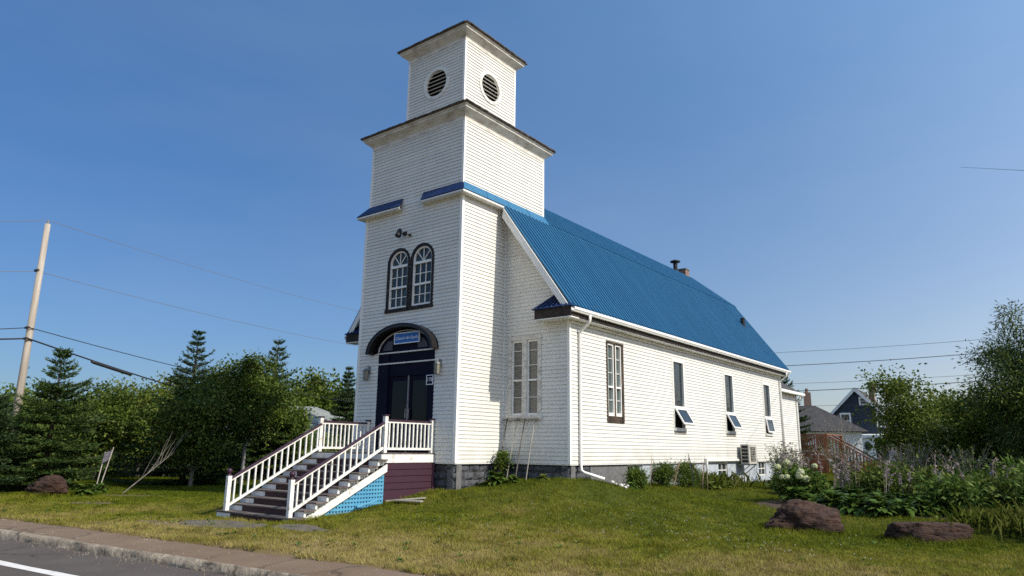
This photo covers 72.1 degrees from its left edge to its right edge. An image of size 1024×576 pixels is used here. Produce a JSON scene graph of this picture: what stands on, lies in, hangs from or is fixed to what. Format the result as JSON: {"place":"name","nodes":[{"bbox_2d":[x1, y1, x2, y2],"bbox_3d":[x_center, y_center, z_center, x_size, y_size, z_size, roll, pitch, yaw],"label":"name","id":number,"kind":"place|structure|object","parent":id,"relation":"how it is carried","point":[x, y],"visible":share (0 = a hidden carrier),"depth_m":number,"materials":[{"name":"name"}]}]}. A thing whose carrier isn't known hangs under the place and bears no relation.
{"place":"outdoors","nodes":[
{"label":"outdoors","id":0,"kind":"place"},
{"bbox_2d":[0,538,229,575],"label":"road","id":1,"kind":"structure","parent":0,"point":[30,555],"depth_m":10.76,"materials":[{"name":"grey asphalt"}]},
{"bbox_2d":[0,560,76,575],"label":"road marking","id":2,"kind":"object","parent":1,"relation":"on","point":[28,568],"visible":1,"depth_m":10.21,"materials":[{"name":"paint"}]},
{"bbox_2d":[0,529,304,575],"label":"kerb","id":3,"kind":"structure","parent":1,"relation":"on","point":[184,562],"depth_m":11.15,"materials":[{"name":"concrete"}]},
{"bbox_2d":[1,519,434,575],"bbox_3d":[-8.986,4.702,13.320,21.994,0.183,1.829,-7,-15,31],"label":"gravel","id":4,"kind":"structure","parent":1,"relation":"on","point":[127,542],"depth_m":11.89,"materials":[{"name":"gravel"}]},
{"bbox_2d":[0,518,423,575],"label":"sidewalk","id":5,"kind":"structure","parent":0,"point":[293,565],"depth_m":11.10,"materials":[{"name":"concrete"}]},
{"bbox_2d":[178,520,266,527],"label":"path","id":6,"kind":"structure","parent":0,"point":[231,523],"depth_m":14.82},
{"bbox_2d":[273,524,327,531],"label":"path","id":7,"kind":"structure","parent":0,"point":[304,527],"depth_m":13.81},
{"bbox_2d":[0,445,1023,575],"bbox_3d":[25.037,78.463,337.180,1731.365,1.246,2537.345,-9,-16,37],"label":"ground","id":8,"kind":"structure","parent":0,"point":[505,499],"depth_m":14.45,"materials":[{"name":"green plant"}]},
{"bbox_2d":[0,392,41,492],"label":"spruce tree","id":9,"kind":"object","parent":8,"relation":"on","point":[6,427],"visible":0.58,"depth_m":23.63,"materials":[{"name":"green plant"}]},
{"bbox_2d":[2,221,50,487],"bbox_3d":[-17.670,2.297,25.513,0.280,9.990,0.439,1,-13,1],"label":"utility pole","id":10,"kind":"object","parent":8,"relation":"on","point":[22,375],"visible":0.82,"depth_m":25.75,"materials":[{"name":"brown wood"}]},
{"bbox_2d":[0,338,351,430],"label":"power line","id":11,"kind":"object","parent":10,"relation":"attached to","point":[99,362],"visible":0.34,"depth_m":27.39,"materials":[{"name":"black rubber"}]},
{"bbox_2d":[90,361,131,375],"bbox_3d":[-16.275,3.269,28.608,0.130,0.412,1.934,-4,-14,21],"label":"splice closure","id":12,"kind":"object","parent":11,"relation":"attached to","point":[111,368],"visible":1,"depth_m":28.55,"materials":[{"name":"black plastic"}]},
{"bbox_2d":[1,327,351,401],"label":"power line","id":13,"kind":"object","parent":10,"relation":"attached to","point":[129,354],"visible":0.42,"depth_m":28.41,"materials":[{"name":"black rubber"}]},
{"bbox_2d":[0,271,355,345],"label":"power line","id":14,"kind":"object","parent":10,"relation":"attached to","point":[153,301],"visible":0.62,"depth_m":30.48,"materials":[{"name":"black rubber"}]},
{"bbox_2d":[34,220,355,310],"bbox_3d":[-13.059,0.320,38.781,2.286,2.933,42.840,-5,-14,25],"label":"power line","id":15,"kind":"object","parent":10,"relation":"attached to","point":[170,259],"visible":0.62,"depth_m":31.45,"materials":[{"name":"black rubber"}]},
{"bbox_2d":[0,366,72,465],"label":"broadleaf tree","id":16,"kind":"object","parent":8,"relation":"on","point":[27,392],"visible":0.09,"depth_m":43.80,"materials":[{"name":"green plant"}]},
{"bbox_2d":[25,475,68,495],"bbox_3d":[-14.495,6.217,21.970,1.258,0.756,0.993,-9,-16,37],"label":"boulder","id":17,"kind":"object","parent":8,"relation":"on","point":[53,484],"visible":0.8,"depth_m":21.68,"materials":[{"name":"red stone"}]},
{"bbox_2d":[0,346,121,493],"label":"spruce tree","id":18,"kind":"object","parent":8,"relation":"on","point":[48,445],"visible":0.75,"depth_m":24.95,"materials":[{"name":"green plant"}]},
{"bbox_2d":[17,415,135,474],"bbox_3d":[-24.052,8.656,38.029,8.124,4.399,8.704,-9,-16,37],"label":"shrub","id":19,"kind":"object","parent":8,"relation":"on","point":[55,455],"visible":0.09,"depth_m":36.87,"materials":[{"name":"green plant"}]},
{"bbox_2d":[71,484,97,495],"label":"leafy plant","id":20,"kind":"object","parent":8,"relation":"on","point":[82,489],"visible":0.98,"depth_m":22.18,"materials":[{"name":"green plant"}]},
{"bbox_2d":[38,376,150,479],"bbox_3d":[-19.036,6.366,32.330,4.796,5.117,5.142,-2,-13,10],"label":"broadleaf tree","id":21,"kind":"object","parent":8,"relation":"on","point":[117,422],"visible":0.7,"depth_m":32.02,"materials":[{"name":"green plant"}]},
{"bbox_2d":[91,483,109,492],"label":"leafy plant","id":22,"kind":"object","parent":8,"relation":"on","point":[99,487],"visible":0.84,"depth_m":23.18,"materials":[{"name":"green plant"}]},
{"bbox_2d":[96,447,113,483],"bbox_3d":[-13.989,6.219,24.087,0.175,1.503,0.460,-5,-14,23],"label":"lawn sign","id":23,"kind":"object","parent":8,"relation":"on","point":[107,456],"visible":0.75,"depth_m":24.18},
{"bbox_2d":[88,371,182,477],"bbox_3d":[-18.267,6.765,35.258,6.820,5.603,6.522,-9,-16,37],"label":"broadleaf tree","id":24,"kind":"object","parent":8,"relation":"on","point":[158,389],"visible":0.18,"depth_m":34.49,"materials":[{"name":"green plant"}]},
{"bbox_2d":[113,452,190,476],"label":"shrub","id":25,"kind":"object","parent":8,"relation":"on","point":[163,467],"visible":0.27,"depth_m":35.33,"materials":[{"name":"green plant"}]},
{"bbox_2d":[123,430,190,493],"bbox_3d":[-12.240,5.974,24.325,0.402,2.145,2.160,-6,-14,26],"label":"dead branch","id":26,"kind":"object","parent":8,"relation":"on","point":[156,462],"visible":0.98,"depth_m":24.35,"materials":[{"name":"brown wood"}]},
{"bbox_2d":[99,329,247,485],"bbox_3d":[-13.916,5.195,29.946,5.641,6.999,5.151,-2,-13,12],"label":"spruce tree","id":27,"kind":"object","parent":8,"relation":"on","point":[182,479],"visible":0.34,"depth_m":29.43,"materials":[{"name":"green plant"}]},
{"bbox_2d":[114,433,249,475],"bbox_3d":[-17.173,8.872,38.266,6.922,3.618,8.605,-9,-16,37],"label":"shrub","id":28,"kind":"object","parent":8,"relation":"on","point":[216,469],"visible":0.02,"depth_m":36.64,"materials":[{"name":"green plant"}]},
{"bbox_2d":[125,373,266,486],"bbox_3d":[-12.541,5.572,27.485,4.809,4.563,5.212,-9,-16,37],"label":"broadleaf tree","id":29,"kind":"object","parent":8,"relation":"on","point":[203,419],"visible":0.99,"depth_m":26.88,"materials":[{"name":"green plant"}]},
{"bbox_2d":[187,347,314,484],"bbox_3d":[-11.422,5.535,30.076,5.268,5.925,5.076,-9,-16,37],"label":"broadleaf tree","id":30,"kind":"object","parent":8,"relation":"on","point":[252,380],"visible":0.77,"depth_m":29.86,"materials":[{"name":"green plant"}]},
{"bbox_2d":[215,443,314,474],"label":"shrub","id":31,"kind":"object","parent":8,"relation":"on","point":[252,471],"visible":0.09,"depth_m":36.67,"materials":[{"name":"green plant"}]},
{"bbox_2d":[225,338,314,480],"bbox_3d":[-11.923,6.038,34.903,5.053,7.389,4.566,8,-15,-29],"label":"spruce tree","id":32,"kind":"object","parent":8,"relation":"on","point":[256,457],"visible":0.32,"depth_m":34.27,"materials":[{"name":"green plant"}]},
{"bbox_2d":[242,394,317,474],"bbox_3d":[-11.666,7.325,35.650,4.136,4.795,4.327,3,-13,-8],"label":"broadleaf tree","id":33,"kind":"object","parent":8,"relation":"on","point":[299,429],"visible":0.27,"depth_m":35.17,"materials":[{"name":"green plant"}]},
{"bbox_2d":[285,362,354,418],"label":"broadleaf tree","id":34,"kind":"object","parent":8,"relation":"on","point":[316,384],"visible":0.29,"depth_m":69.30,"materials":[{"name":"green plant"}]},
{"bbox_2d":[290,406,350,450],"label":"house","id":35,"kind":"structure","parent":8,"relation":"on","point":[322,412],"depth_m":52.16,"materials":[{"name":"grey paint"}]},
{"bbox_2d":[216,414,434,521],"bbox_3d":[-4.405,4.441,17.651,3.220,2.495,4.479,-9,-16,37],"label":"front porch","id":36,"kind":"object","parent":8,"relation":"on","point":[337,478],"visible":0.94,"depth_m":17.11,"materials":[{"name":"white paint"}]},
{"bbox_2d":[301,427,350,463],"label":"shrub","id":37,"kind":"object","parent":8,"relation":"on","point":[325,445],"visible":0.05,"depth_m":39.31,"materials":[{"name":"green plant"}]},
{"bbox_2d":[324,366,355,451],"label":"spruce tree","id":38,"kind":"object","parent":8,"relation":"on","point":[348,397],"visible":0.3,"depth_m":49.61,"materials":[{"name":"green plant"}]},
{"bbox_2d":[485,471,506,484],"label":"leafy plant","id":39,"kind":"object","parent":8,"relation":"on","point":[494,476],"visible":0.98,"depth_m":18.50,"materials":[{"name":"green plant"}]},
{"bbox_2d":[127,499,870,558],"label":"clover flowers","id":40,"kind":"object","parent":8,"relation":"on","point":[543,538],"visible":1,"depth_m":13.20,"materials":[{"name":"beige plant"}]},
{"bbox_2d":[491,445,513,472],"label":"climbing shrub","id":41,"kind":"object","parent":8,"relation":"on","point":[502,459],"visible":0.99,"depth_m":19.27,"materials":[{"name":"green plant"}]},
{"bbox_2d":[344,20,804,494],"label":"church","id":42,"kind":"structure","parent":8,"relation":"on","point":[497,284],"depth_m":20.90,"materials":[{"name":"wood"}]},
{"bbox_2d":[384,248,409,313],"bbox_3d":[-3.355,-0.235,20.868,0.990,1.947,0.125,-9,-16,37],"label":"arched window","id":43,"kind":"structure","parent":42,"relation":"in","point":[398,271],"depth_m":20.92,"materials":[{"name":"white glass"}]},
{"bbox_2d":[387,376,407,451],"bbox_3d":[-3.246,3.568,19.932,0.805,2.100,0.110,-9,-16,37],"label":"door","id":44,"kind":"structure","parent":42,"relation":"in","point":[397,405],"depth_m":20.02,"materials":[{"name":"blue paint"}]},
{"bbox_2d":[394,330,420,344],"bbox_3d":[-3.007,1.422,20.136,1.030,0.320,0.040,-9,-16,37],"label":"sign","id":45,"kind":"object","parent":42,"relation":"attached to","point":[407,337],"visible":1,"depth_m":20.12,"materials":[{"name":"blue"}]},
{"bbox_2d":[407,375,427,451],"bbox_3d":[-2.597,3.464,19.442,0.795,2.100,0.110,-9,-16,37],"label":"door","id":46,"kind":"structure","parent":42,"relation":"in","point":[418,390],"depth_m":19.53,"materials":[{"name":"blue paint"}]},
{"bbox_2d":[407,243,434,309],"bbox_3d":[-2.584,-0.357,20.285,0.990,1.947,0.125,-9,-16,37],"label":"arched window","id":47,"kind":"structure","parent":42,"relation":"in","point":[421,281],"depth_m":20.33,"materials":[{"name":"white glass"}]},
{"bbox_2d":[498,418,537,478],"bbox_3d":[0.144,4.454,19.265,1.297,1.787,0.341,-9,-16,37],"label":"trellis","id":48,"kind":"object","parent":42,"relation":"attached to","point":[518,419],"visible":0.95,"depth_m":19.34,"materials":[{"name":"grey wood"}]},
{"bbox_2d":[506,334,541,419],"bbox_3d":[0.368,2.526,19.838,1.220,2.360,0.145,-9,-16,37],"label":"window","id":49,"kind":"structure","parent":42,"relation":"in","point":[524,352],"depth_m":19.87,"materials":[{"name":"white wood"}]},
{"bbox_2d":[605,340,624,423],"bbox_3d":[3.023,2.795,20.822,0.125,2.380,1.020,-9,-16,37],"label":"window","id":50,"kind":"structure","parent":42,"relation":"in","point":[614,351],"depth_m":20.88,"materials":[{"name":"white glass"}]},
{"bbox_2d":[671,358,694,433],"bbox_3d":[5.805,3.714,24.103,0.560,2.535,0.990,-9,-16,37],"label":"window","id":51,"kind":"structure","parent":42,"relation":"in","point":[678,380],"depth_m":24.21,"materials":[{"name":"white paint"}]},
{"bbox_2d":[705,444,756,474],"bbox_3d":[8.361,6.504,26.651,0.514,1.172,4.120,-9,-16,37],"label":"heat pump","id":52,"kind":"object","parent":42,"relation":"attached to","point":[749,454],"visible":1,"depth_m":27.56,"materials":[{"name":"white metal"}]},
{"bbox_2d":[723,372,742,436],"bbox_3d":[8.636,4.577,27.690,0.532,2.475,1.010,-9,-16,37],"label":"window","id":53,"kind":"structure","parent":42,"relation":"in","point":[730,415],"depth_m":27.80,"materials":[{"name":"white paint"}]},
{"bbox_2d":[762,382,775,435],"bbox_3d":[11.324,5.376,31.230,0.352,2.315,1.000,-9,-16,37],"label":"window","id":54,"kind":"structure","parent":42,"relation":"in","point":[769,425],"depth_m":31.28,"materials":[{"name":"white paint"}]},
{"bbox_2d":[619,465,651,489],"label":"shrub","id":55,"kind":"object","parent":8,"relation":"on","point":[639,477],"visible":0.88,"depth_m":19.50,"materials":[{"name":"green plant"}]},
{"bbox_2d":[649,458,681,486],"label":"shrub","id":56,"kind":"object","parent":8,"relation":"on","point":[663,474],"visible":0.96,"depth_m":20.64,"materials":[{"name":"green plant"}]},
{"bbox_2d":[674,459,704,489],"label":"shrub","id":57,"kind":"object","parent":8,"relation":"on","point":[684,478],"visible":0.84,"depth_m":21.72,"materials":[{"name":"green plant"}]},
{"bbox_2d":[672,454,707,490],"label":"ornamental grass","id":58,"kind":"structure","parent":8,"relation":"on","point":[691,466],"depth_m":21.49,"materials":[{"name":"plant"}]},
{"bbox_2d":[764,441,799,473],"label":"twiggy shrub","id":59,"kind":"object","parent":8,"relation":"on","point":[774,450],"visible":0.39,"depth_m":26.19,"materials":[{"name":"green plant"}]},
{"bbox_2d":[769,453,798,475],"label":"twiggy shrub","id":60,"kind":"object","parent":8,"relation":"on","point":[773,464],"visible":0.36,"depth_m":23.15,"materials":[{"name":"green plant"}]},
{"bbox_2d":[770,447,813,469],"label":"twiggy shrub","id":61,"kind":"object","parent":8,"relation":"on","point":[799,463],"visible":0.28,"depth_m":24.79,"materials":[{"name":"green plant"}]},
{"bbox_2d":[781,376,818,454],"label":"spruce tree","id":62,"kind":"object","parent":8,"relation":"on","point":[802,419],"visible":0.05,"depth_m":54.21,"materials":[{"name":"green plant"}]},
{"bbox_2d":[764,499,845,534],"bbox_3d":[6.139,4.998,14.723,1.525,1.094,1.471,-9,-16,37],"label":"boulder","id":63,"kind":"object","parent":8,"relation":"on","point":[801,515],"visible":0.54,"depth_m":14.39,"materials":[{"name":"red stone"}]},
{"bbox_2d":[798,389,867,460],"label":"house","id":64,"kind":"structure","parent":8,"relation":"on","point":[818,415],"depth_m":68.17,"materials":[{"name":"grey concrete"}]},
{"bbox_2d":[815,413,862,467],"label":"twiggy shrub","id":65,"kind":"object","parent":8,"relation":"on","point":[842,425],"visible":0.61,"depth_m":37.91,"materials":[{"name":"green plant"}]},
{"bbox_2d":[800,434,884,472],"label":"wooden deck","id":66,"kind":"structure","parent":8,"relation":"on","point":[824,464],"depth_m":35.60,"materials":[{"name":"red wood"}]},
{"bbox_2d":[754,500,947,518],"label":"soil","id":67,"kind":"structure","parent":8,"relation":"on","point":[776,504],"depth_m":18.10,"materials":[{"name":"brown soil"}]},
{"bbox_2d":[779,487,810,501],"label":"hosta","id":68,"kind":"object","parent":67,"relation":"on","point":[794,493],"visible":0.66,"depth_m":18.68,"materials":[{"name":"green plant"}]},
{"bbox_2d":[769,459,831,499],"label":"hydrangea","id":69,"kind":"object","parent":67,"relation":"on","point":[806,478],"visible":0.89,"depth_m":19.33,"materials":[{"name":"green plant"}]},
{"bbox_2d":[798,493,823,503],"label":"hosta","id":70,"kind":"object","parent":67,"relation":"on","point":[811,497],"visible":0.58,"depth_m":18.15,"materials":[{"name":"green plant"}]},
{"bbox_2d":[817,455,843,495],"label":"hosta","id":71,"kind":"object","parent":67,"relation":"on","point":[834,464],"visible":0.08,"depth_m":19.64,"materials":[{"name":"green plant"}]},
{"bbox_2d":[816,491,848,509],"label":"hosta","id":72,"kind":"object","parent":67,"relation":"on","point":[833,500],"visible":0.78,"depth_m":17.42,"materials":[{"name":"green plant"}]},
{"bbox_2d":[840,462,870,503],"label":"hosta","id":73,"kind":"object","parent":67,"relation":"on","point":[856,491],"visible":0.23,"depth_m":18.93,"materials":[{"name":"green plant"}]},
{"bbox_2d":[836,496,879,516],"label":"hosta","id":74,"kind":"object","parent":67,"relation":"on","point":[852,504],"visible":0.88,"depth_m":16.69,"materials":[{"name":"green plant"}]},
{"bbox_2d":[862,493,893,512],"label":"hosta","id":75,"kind":"object","parent":67,"relation":"on","point":[879,498],"visible":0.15,"depth_m":16.96,"materials":[{"name":"green plant"}]},
{"bbox_2d":[860,499,899,516],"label":"hosta","id":76,"kind":"object","parent":67,"relation":"on","point":[876,506],"visible":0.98,"depth_m":16.21,"materials":[{"name":"green plant"}]},
{"bbox_2d":[868,458,895,500],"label":"hosta","id":77,"kind":"object","parent":67,"relation":"on","point":[878,493],"visible":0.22,"depth_m":18.55,"materials":[{"name":"green plant"}]},
{"bbox_2d":[888,498,923,517],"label":"hosta","id":78,"kind":"object","parent":67,"relation":"on","point":[906,507],"visible":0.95,"depth_m":16.27,"materials":[{"name":"green plant"}]},
{"bbox_2d":[889,463,922,508],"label":"hosta","id":79,"kind":"object","parent":67,"relation":"on","point":[903,496],"visible":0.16,"depth_m":17.77,"materials":[{"name":"green plant"}]},
{"bbox_2d":[912,497,949,517],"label":"hosta","id":80,"kind":"object","parent":67,"relation":"on","point":[925,505],"visible":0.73,"depth_m":16.28,"materials":[{"name":"green plant"}]},
{"bbox_2d":[908,465,1008,515],"bbox_3d":[10.573,5.036,16.576,2.274,1.668,2.285,-9,-16,37],"label":"perennial clump","id":81,"kind":"object","parent":67,"relation":"on","point":[954,490],"visible":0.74,"depth_m":16.41,"materials":[{"name":"green plant"}]},
{"bbox_2d":[831,383,896,460],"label":"house","id":82,"kind":"structure","parent":8,"relation":"on","point":[850,401],"depth_m":84.15,"materials":[{"name":"dark blue painted siding"},{"name":"white painted trim"},{"name":"glass"}]},
{"bbox_2d":[852,359,951,471],"bbox_3d":[15.091,5.147,26.733,3.742,4.834,3.493,-9,-16,37],"label":"birch bush","id":83,"kind":"object","parent":8,"relation":"on","point":[895,389],"visible":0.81,"depth_m":26.64,"materials":[{"name":"green plant"}]},
{"bbox_2d":[873,442,937,475],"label":"twiggy shrub","id":84,"kind":"object","parent":8,"relation":"on","point":[914,463],"visible":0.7,"depth_m":21.89,"materials":[{"name":"green plant"}]},
{"bbox_2d":[884,521,973,543],"bbox_3d":[8.184,5.009,13.727,1.671,0.867,0.959,-1,-13,9],"label":"boulder","id":85,"kind":"object","parent":8,"relation":"on","point":[937,531],"visible":0.55,"depth_m":13.51,"materials":[{"name":"red stone"}]},
{"bbox_2d":[892,405,973,473],"bbox_3d":[15.483,5.756,25.375,3.096,3.066,3.190,5,-13,-17],"label":"birch bush","id":86,"kind":"object","parent":8,"relation":"on","point":[933,436],"visible":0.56,"depth_m":25.18,"materials":[{"name":"green plant"}]},
{"bbox_2d":[875,384,1018,474],"bbox_3d":[21.160,7.169,33.599,6.616,5.272,6.401,-9,-16,37],"label":"broadleaf tree","id":87,"kind":"object","parent":8,"relation":"on","point":[943,393],"visible":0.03,"depth_m":32.45,"materials":[{"name":"green plant"}]},
{"bbox_2d":[931,442,995,475],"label":"twiggy shrub","id":88,"kind":"object","parent":8,"relation":"on","point":[965,462],"visible":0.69,"depth_m":20.45,"materials":[{"name":"green plant"}]},
{"bbox_2d":[918,504,1023,540],"bbox_3d":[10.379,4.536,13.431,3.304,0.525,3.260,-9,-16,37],"label":"ornamental grass","id":89,"kind":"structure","parent":8,"relation":"on","point":[1017,526],"depth_m":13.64,"materials":[{"name":"green plant"}]},
{"bbox_2d":[925,380,1023,475],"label":"broadleaf tree","id":90,"kind":"object","parent":8,"relation":"on","point":[973,434],"visible":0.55,"depth_m":23.71,"materials":[{"name":"green plant"}]},
{"bbox_2d":[947,298,1023,474],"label":"tree","id":91,"kind":"object","parent":8,"relation":"on","point":[1005,404],"visible":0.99,"depth_m":21.68,"materials":[{"name":"green plant"}]},
{"bbox_2d":[948,497,1023,528],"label":"ornamental grass","id":92,"kind":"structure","parent":8,"relation":"on","point":[1016,506],"depth_m":14.89,"materials":[{"name":"green plant"}]},
{"bbox_2d":[0,0,1023,453],"label":"sky","id":93,"kind":"structure","parent":0,"point":[805,162],"materials":[{"name":"blue"}]},
{"bbox_2d":[690,470,765,488],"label":"ornamental grass","id":94,"kind":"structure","parent":0,"point":[721,478],"depth_m":23.09,"materials":[{"name":"green plant"}]},
{"bbox_2d":[786,353,976,365],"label":"power line","id":95,"kind":"object","parent":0,"point":[876,360],"visible":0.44,"depth_m":52.48,"materials":[{"name":"black rubber"}]},
{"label":"soil","id":96,"kind":"structure","parent":0,"visible":0},
{"bbox_2d":[765,441,790,488],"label":"hosta","id":97,"kind":"object","parent":96,"relation":"on","point":[768,481],"visible":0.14,"depth_m":23.13,"materials":[{"name":"green plant"}]},
{"bbox_2d":[816,437,870,486],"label":"twiggy shrub","id":98,"kind":"object","parent":96,"relation":"on","point":[840,466],"visible":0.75,"depth_m":24.36,"materials":[{"name":"green plant"}]},
{"bbox_2d":[842,449,866,495],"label":"hosta","id":99,"kind":"object","parent":96,"relation":"on","point":[855,469],"visible":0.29,"depth_m":20.35,"materials":[{"name":"green plant"}]},
{"bbox_2d":[837,458,923,497],"bbox_3d":[11.015,5.787,20.795,2.844,1.776,2.680,6,-14,-21],"label":"perennial clump","id":100,"kind":"object","parent":96,"relation":"on","point":[871,481],"visible":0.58,"depth_m":20.33,"materials":[{"name":"green plant"}]},
{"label":"soil","id":101,"kind":"structure","parent":0,"visible":0},
{"bbox_2d":[896,449,982,494],"bbox_3d":[11.717,5.288,18.721,2.500,1.973,2.902,-9,-16,37],"label":"perennial clump","id":102,"kind":"object","parent":101,"relation":"on","point":[928,472],"visible":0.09,"depth_m":18.80,"materials":[{"name":"green plant"}]},
{"bbox_2d":[963,466,1023,508],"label":"perennial clump","id":103,"kind":"object","parent":101,"relation":"on","point":[1003,486],"visible":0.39,"depth_m":16.30,"materials":[{"name":"green plant"}]},
{"bbox_2d":[965,451,1023,480],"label":"perennial clump","id":104,"kind":"object","parent":101,"relation":"on","point":[1010,463],"visible":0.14,"depth_m":18.44,"materials":[{"name":"green plant"}]},
{"bbox_2d":[990,459,1023,509],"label":"perennial clump","id":105,"kind":"object","parent":101,"relation":"on","point":[1016,485],"visible":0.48,"depth_m":15.91,"materials":[{"name":"green plant"}]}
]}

